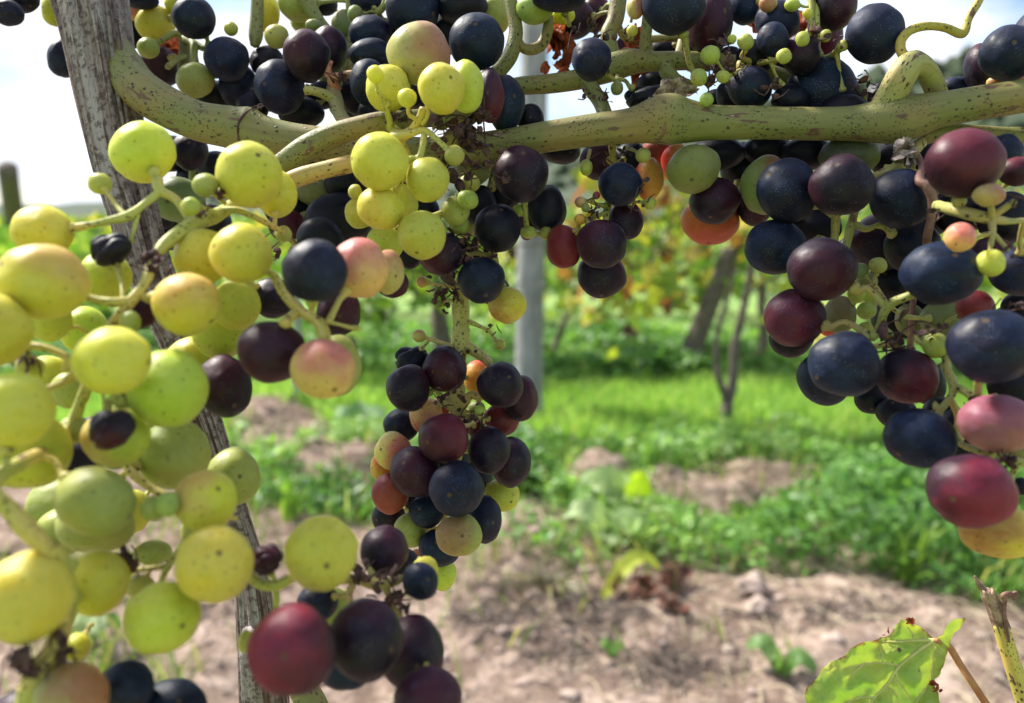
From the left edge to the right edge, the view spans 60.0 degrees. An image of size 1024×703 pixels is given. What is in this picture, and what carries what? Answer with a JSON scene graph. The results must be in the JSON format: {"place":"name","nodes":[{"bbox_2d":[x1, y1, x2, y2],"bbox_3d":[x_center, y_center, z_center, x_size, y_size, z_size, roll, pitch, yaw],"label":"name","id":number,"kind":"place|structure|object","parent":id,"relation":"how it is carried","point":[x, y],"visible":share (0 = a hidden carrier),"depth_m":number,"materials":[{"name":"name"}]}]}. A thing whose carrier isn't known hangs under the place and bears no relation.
{"place":"outdoors","nodes":[
{"label":"outdoors","id":0,"kind":"place"},
{"bbox_2d":[0,310,1023,702],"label":"soil","id":1,"kind":"structure","parent":0,"point":[484,668],"depth_m":1.73,"materials":[{"name":"brown soil"}]},
{"bbox_2d":[71,611,121,647],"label":"broadleaf weed","id":2,"kind":"object","parent":1,"relation":"on","point":[101,621],"visible":0.45,"depth_m":1.57,"materials":[{"name":"green plant"}]},
{"bbox_2d":[0,227,221,312],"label":"background vine","id":3,"kind":"object","parent":1,"relation":"on","point":[6,234],"visible":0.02,"depth_m":5.43,"materials":[{"name":"green plant"}]},
{"bbox_2d":[67,205,305,320],"bbox_3d":[-1.539,-0.400,4.966,2.348,0.950,0.583,0,9,0],"label":"background vine","id":4,"kind":"object","parent":1,"relation":"on","point":[104,310],"visible":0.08,"depth_m":5.01,"materials":[{"name":"green plant"}]},
{"bbox_2d":[270,473,310,520],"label":"grass tuft","id":5,"kind":"object","parent":1,"relation":"on","point":[290,498],"visible":0.94,"depth_m":2.27,"materials":[{"name":"green plant"}]},
{"bbox_2d":[293,239,300,398],"bbox_3d":[-0.828,-0.169,3.433,0.026,0.900,0.193,0,9,2],"label":"vineyard post","id":6,"kind":"object","parent":1,"relation":"on","point":[297,324],"visible":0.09,"depth_m":3.42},
{"bbox_2d":[217,212,483,343],"bbox_3d":[-0.663,-0.299,4.178,1.716,1.011,0.594,1,9,8],"label":"background vine","id":7,"kind":"object","parent":1,"relation":"on","point":[370,307],"visible":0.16,"depth_m":4.17,"materials":[{"name":"green plant"}]},
{"bbox_2d":[331,401,384,435],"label":"broadleaf weed","id":8,"kind":"object","parent":1,"relation":"on","point":[353,409],"visible":0.41,"depth_m":3.21,"materials":[{"name":"green plant"}]},
{"bbox_2d":[272,192,581,349],"bbox_3d":[-0.456,-0.291,4.379,1.768,0.986,0.458,-1,9,-4],"label":"background vine","id":9,"kind":"object","parent":1,"relation":"on","point":[440,327],"visible":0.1,"depth_m":4.40,"materials":[{"name":"green plant"}]},
{"bbox_2d":[0,351,988,456],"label":"grass","id":10,"kind":"structure","parent":1,"relation":"on","point":[654,397],"depth_m":3.50,"materials":[{"name":"green plant"}]},
{"bbox_2d":[0,420,1023,702],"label":"soil crumbs","id":11,"kind":"object","parent":1,"relation":"on","point":[800,674],"visible":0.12,"depth_m":1.61,"materials":[{"name":"brown soil"}]},
{"bbox_2d":[0,315,1023,608],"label":"weedy grass","id":12,"kind":"structure","parent":1,"relation":"on","point":[857,558],"depth_m":2.35,"materials":[{"name":"green plant"}]},
{"bbox_2d":[1,426,1023,702],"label":"straw","id":13,"kind":"object","parent":1,"relation":"on","point":[869,594],"visible":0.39,"depth_m":1.70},
{"bbox_2d":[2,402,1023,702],"bbox_3d":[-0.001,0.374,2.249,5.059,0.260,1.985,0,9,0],"label":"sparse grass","id":14,"kind":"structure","parent":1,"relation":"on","point":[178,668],"depth_m":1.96,"materials":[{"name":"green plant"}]},
{"bbox_2d":[50,0,1023,702],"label":"grape vine","id":15,"kind":"object","parent":1,"relation":"on","point":[116,84],"visible":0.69,"depth_m":0.26,"materials":[{"name":"green plant"}]},
{"bbox_2d":[0,0,39,25],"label":"grape bunch","id":16,"kind":"object","parent":15,"relation":"attached to","point":[13,12],"visible":1,"depth_m":0.29,"materials":[{"name":"food"}]},
{"bbox_2d":[0,659,207,702],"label":"grape bunch","id":17,"kind":"object","parent":15,"relation":"attached to","point":[128,681],"visible":1,"depth_m":0.16,"materials":[{"name":"food"}]},
{"bbox_2d":[41,0,279,249],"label":"grape bunch","id":18,"kind":"object","parent":15,"relation":"attached to","point":[155,25],"visible":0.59,"depth_m":0.30,"materials":[{"name":"food"}]},
{"bbox_2d":[0,120,408,702],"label":"grape bunch","id":19,"kind":"object","parent":15,"relation":"attached to","point":[88,504],"visible":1,"depth_m":0.17,"materials":[{"name":"food"}]},
{"bbox_2d":[265,162,438,268],"bbox_3d":[-0.050,-0.044,0.271,0.055,0.044,0.087,-2,9,-12],"label":"grape bunch","id":20,"kind":"object","parent":15,"relation":"attached to","point":[318,211],"visible":0.34,"depth_m":0.27,"materials":[{"name":"food"}]},
{"bbox_2d":[246,525,462,702],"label":"grape bunch","id":21,"kind":"object","parent":15,"relation":"attached to","point":[308,641],"visible":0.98,"depth_m":0.16,"materials":[{"name":"food"}]},
{"bbox_2d":[236,0,580,163],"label":"grape bunch","id":22,"kind":"object","parent":15,"relation":"attached to","point":[364,31],"visible":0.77,"depth_m":0.28,"materials":[{"name":"food"}]},
{"bbox_2d":[345,21,510,285],"bbox_3d":[-0.024,-0.052,0.232,0.038,0.072,0.050,6,10,34],"label":"grape bunch","id":23,"kind":"object","parent":15,"relation":"attached to","point":[394,178],"visible":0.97,"depth_m":0.22,"materials":[{"name":"food"}]},
{"bbox_2d":[370,250,537,591],"bbox_3d":[-0.017,0.022,0.274,0.051,0.105,0.052,-8,12,-44],"label":"grape bunch","id":24,"kind":"object","parent":15,"relation":"hanging from","point":[440,474],"visible":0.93,"depth_m":0.27,"materials":[{"name":"food"}]},
{"bbox_2d":[419,145,566,323],"bbox_3d":[-0.004,-0.037,0.264,0.039,0.056,0.048,2,9,11],"label":"grape bunch","id":25,"kind":"object","parent":15,"relation":"hanging from","point":[500,219],"visible":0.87,"depth_m":0.25,"materials":[{"name":"food"}]},
{"bbox_2d":[546,143,669,298],"bbox_3d":[0.036,-0.043,0.276,0.033,0.050,0.069,5,10,29],"label":"grape bunch","id":26,"kind":"object","parent":15,"relation":"hanging from","point":[625,176],"visible":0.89,"depth_m":0.26,"materials":[{"name":"plant"}]},
{"bbox_2d":[516,0,732,106],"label":"grape bunch","id":27,"kind":"object","parent":15,"relation":"attached to","point":[694,25],"visible":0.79,"depth_m":0.26,"materials":[{"name":"food"}]},
{"bbox_2d":[690,0,905,106],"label":"grape bunch","id":28,"kind":"object","parent":15,"relation":"attached to","point":[814,65],"visible":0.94,"depth_m":0.25,"materials":[{"name":"food"}]},
{"bbox_2d":[661,128,1023,558],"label":"grape bunch","id":29,"kind":"object","parent":15,"relation":"attached to","point":[974,488],"visible":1,"depth_m":0.21,"materials":[{"name":"plant"}]},
{"bbox_2d":[861,15,1023,101],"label":"grape bunch","id":30,"kind":"object","parent":15,"relation":"attached to","point":[996,56],"visible":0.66,"depth_m":0.24,"materials":[{"name":"food"}]},
{"bbox_2d":[482,553,612,600],"bbox_3d":[0.073,0.473,1.802,0.206,0.051,0.264,8,11,41],"label":"grass tuft","id":31,"kind":"object","parent":1,"relation":"on","point":[542,573],"visible":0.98,"depth_m":1.82,"materials":[{"name":"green plant"}]},
{"bbox_2d":[395,211,706,352],"bbox_3d":[0.196,-0.335,4.717,1.623,0.862,0.543,0,9,0],"label":"background vine","id":32,"kind":"object","parent":1,"relation":"on","point":[559,288],"visible":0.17,"depth_m":4.62,"materials":[{"name":"green plant"}]},
{"bbox_2d":[197,395,952,689],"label":"rotted trimmings","id":33,"kind":"object","parent":1,"relation":"on","point":[464,614],"visible":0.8,"depth_m":1.69,"materials":[{"name":"plant"}]},
{"bbox_2d":[569,498,649,551],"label":"broadleaf weed","id":34,"kind":"object","parent":1,"relation":"on","point":[596,511],"visible":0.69,"depth_m":2.07,"materials":[{"name":"green plant"}]},
{"bbox_2d":[600,638,624,659],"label":"broadleaf weed","id":35,"kind":"object","parent":1,"relation":"on","point":[611,648],"visible":1,"depth_m":1.56,"materials":[{"name":"green plant"}]},
{"bbox_2d":[578,465,651,509],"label":"broadleaf weed","id":36,"kind":"object","parent":1,"relation":"on","point":[640,479],"visible":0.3,"depth_m":2.29,"materials":[{"name":"green plant"}]},
{"bbox_2d":[600,551,659,600],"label":"fallen leaf","id":37,"kind":"object","parent":1,"relation":"on","point":[623,566],"visible":0.97,"depth_m":1.84,"materials":[{"name":"yellow plant"}]},
{"bbox_2d":[510,200,758,342],"bbox_3d":[0.784,-0.419,4.755,1.590,0.947,0.541,0,9,0],"label":"background vine","id":38,"kind":"object","parent":1,"relation":"on","point":[701,284],"visible":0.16,"depth_m":4.75,"materials":[{"name":"green plant"}]},
{"bbox_2d":[610,567,658,602],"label":"dead leaf","id":39,"kind":"object","parent":1,"relation":"on","point":[637,589],"visible":0.96,"depth_m":1.79,"materials":[{"name":"brown plant"}]},
{"bbox_2d":[658,589,690,615],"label":"dead leaf","id":40,"kind":"object","parent":1,"relation":"on","point":[672,603],"visible":1,"depth_m":1.72,"materials":[{"name":"brown plant"}]},
{"bbox_2d":[658,561,692,590],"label":"dead leaf","id":41,"kind":"object","parent":1,"relation":"on","point":[667,576],"visible":0.95,"depth_m":1.86,"materials":[{"name":"brown plant"}]},
{"bbox_2d":[514,165,874,424],"bbox_3d":[0.685,-0.199,3.160,1.452,1.062,0.542,0,9,0],"label":"background vine","id":42,"kind":"object","parent":1,"relation":"on","point":[668,281],"visible":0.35,"depth_m":3.13,"materials":[{"name":"green plant"}]},
{"bbox_2d":[625,202,863,371],"bbox_3d":[1.300,-0.412,4.341,1.489,1.101,0.526,0,9,0],"label":"background vine","id":43,"kind":"object","parent":1,"relation":"on","point":[641,259],"visible":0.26,"depth_m":4.37,"materials":[{"name":"green plant"}]},
{"bbox_2d":[732,571,769,596],"bbox_3d":[0.499,0.490,1.847,0.072,0.062,0.066,5,10,31],"label":"stone","id":44,"kind":"object","parent":1,"relation":"on","point":[752,584],"visible":0.89,"depth_m":1.83,"materials":[{"name":"beige stone"}]},
{"bbox_2d":[743,594,773,615],"bbox_3d":[0.488,0.508,1.762,0.061,0.045,0.054,0,9,0],"label":"stone","id":45,"kind":"object","parent":1,"relation":"on","point":[759,604],"visible":0.91,"depth_m":1.75,"materials":[{"name":"beige stone"}]},
{"bbox_2d":[745,634,817,676],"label":"broadleaf weed","id":46,"kind":"object","parent":1,"relation":"on","point":[766,646],"visible":1,"depth_m":1.49,"materials":[{"name":"green plant"}]},
{"bbox_2d":[737,180,1023,351],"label":"background vine","id":47,"kind":"object","parent":1,"relation":"on","point":[785,285],"visible":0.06,"depth_m":4.20,"materials":[{"name":"green plant"}]},
{"bbox_2d":[805,575,1023,702],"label":"vine shoot","id":48,"kind":"object","parent":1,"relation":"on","point":[903,661],"visible":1,"depth_m":0.26,"materials":[{"name":"plant"}]},
{"bbox_2d":[891,515,948,589],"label":"grass tuft","id":49,"kind":"object","parent":1,"relation":"on","point":[921,548],"visible":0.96,"depth_m":1.85,"materials":[{"name":"green plant"}]},
{"bbox_2d":[977,189,1023,303],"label":"background vine","id":50,"kind":"object","parent":1,"relation":"on","point":[986,283],"visible":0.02,"depth_m":4.32,"materials":[{"name":"green plant"}]},
{"bbox_2d":[0,76,1023,221],"bbox_3d":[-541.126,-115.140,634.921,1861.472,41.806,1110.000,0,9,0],"label":"wooded hill","id":51,"kind":"structure","parent":0,"point":[88,209],"depth_m":258.36,"materials":[{"name":"green plant"}]},
{"bbox_2d":[206,43,1023,205],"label":"hillside wood","id":52,"kind":"object","parent":51,"relation":"on","point":[951,65],"visible":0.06,"depth_m":212.14,"materials":[{"name":"green plant"}]},
{"bbox_2d":[0,0,1023,204],"label":"sky","id":53,"kind":"structure","parent":0,"point":[41,132],"materials":[{"name":"white"}]},
{"bbox_2d":[111,259,1007,313],"bbox_3d":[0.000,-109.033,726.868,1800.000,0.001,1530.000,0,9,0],"label":"field","id":54,"kind":"structure","parent":0,"point":[734,304],"depth_m":9.32,"materials":[{"name":"green plant"}]},
{"bbox_2d":[0,161,22,226],"bbox_3d":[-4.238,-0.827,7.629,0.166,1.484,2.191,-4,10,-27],"label":"vineyard post","id":55,"kind":"object","parent":54,"relation":"on","point":[11,197],"visible":0.24,"depth_m":6.75,"materials":[{"name":"grey wood"}]},
{"bbox_2d":[0,208,993,306],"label":"vine rows","id":56,"kind":"object","parent":54,"relation":"on","point":[78,238],"visible":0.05,"depth_m":6.28,"materials":[{"name":"green plant"}]},
{"bbox_2d":[514,21,547,417],"bbox_3d":[0.090,-0.803,3.524,0.129,2.462,0.665,1,9,5],"label":"vineyard post","id":57,"kind":"object","parent":54,"relation":"on","point":[530,285],"visible":0.44,"depth_m":3.44,"materials":[{"name":"grey metal"}]},
{"bbox_2d":[682,246,738,356],"bbox_3d":[0.948,-0.157,4.425,0.336,0.731,0.110,1,9,7],"label":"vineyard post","id":58,"kind":"object","parent":54,"relation":"on","point":[697,334],"visible":0.69,"depth_m":4.37,"materials":[{"name":"grey wood"}]}
]}

